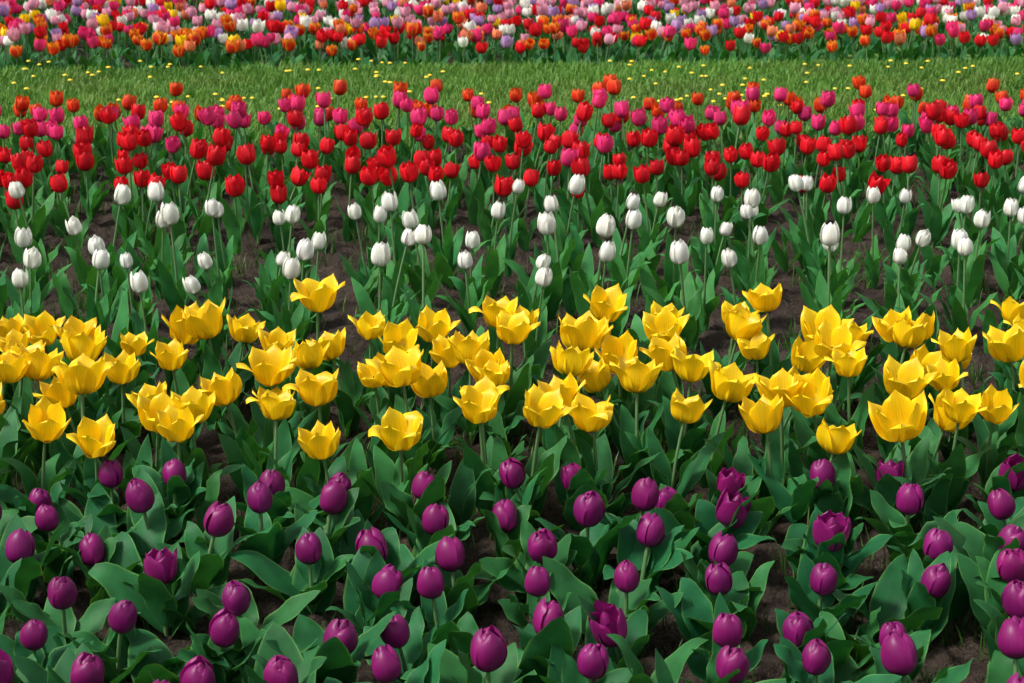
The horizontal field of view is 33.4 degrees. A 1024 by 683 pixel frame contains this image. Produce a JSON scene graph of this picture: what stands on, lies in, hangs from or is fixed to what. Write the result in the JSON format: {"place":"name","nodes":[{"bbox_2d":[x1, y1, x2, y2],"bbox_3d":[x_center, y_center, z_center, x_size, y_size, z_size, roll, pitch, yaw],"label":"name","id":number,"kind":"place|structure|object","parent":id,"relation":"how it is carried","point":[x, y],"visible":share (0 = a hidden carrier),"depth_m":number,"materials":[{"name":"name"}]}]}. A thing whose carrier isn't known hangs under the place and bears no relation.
{"place":"outdoors","nodes":[
{"label":"outdoors","id":0,"kind":"place"},
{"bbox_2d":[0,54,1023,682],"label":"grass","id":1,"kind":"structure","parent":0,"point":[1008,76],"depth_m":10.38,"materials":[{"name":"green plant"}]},
{"bbox_2d":[0,2,1023,149],"bbox_3d":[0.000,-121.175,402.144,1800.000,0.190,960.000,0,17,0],"label":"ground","id":2,"kind":"structure","parent":0,"point":[968,56],"depth_m":10.74,"materials":[{"name":"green plant"}]},
{"bbox_2d":[0,0,696,78],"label":"soil","id":3,"kind":"structure","parent":2,"relation":"on","point":[126,63],"depth_m":13.46,"materials":[{"name":"brown soil"}]},
{"bbox_2d":[0,0,1023,78],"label":"tulips","id":4,"kind":"object","parent":3,"relation":"on","point":[148,31],"visible":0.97,"depth_m":12.80,"materials":[{"name":"multicoloured plant"}]},
{"bbox_2d":[0,136,1023,682],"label":"soil","id":5,"kind":"structure","parent":2,"relation":"on","point":[666,640],"depth_m":5.20,"materials":[{"name":"brown soil"}]},
{"bbox_2d":[0,73,1023,382],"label":"tulips","id":6,"kind":"object","parent":5,"relation":"on","point":[347,152],"depth_m":6.52,"materials":[{"name":"plant"}]},
{"bbox_2d":[0,450,1023,682],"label":"purple tulips","id":7,"kind":"object","parent":5,"relation":"on","point":[145,568],"visible":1,"depth_m":3.40,"materials":[{"name":"green plant"}]},
{"bbox_2d":[0,273,1023,534],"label":"yellow tulips","id":8,"kind":"object","parent":5,"relation":"on","point":[790,413],"visible":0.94,"depth_m":4.18,"materials":[{"name":"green plant"}]},
{"bbox_2d":[12,58,1018,121],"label":"dandelion flowers","id":9,"kind":"object","parent":2,"relation":"on","point":[376,75],"visible":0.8,"depth_m":10.56,"materials":[{"name":"yellow plant"}]}
]}

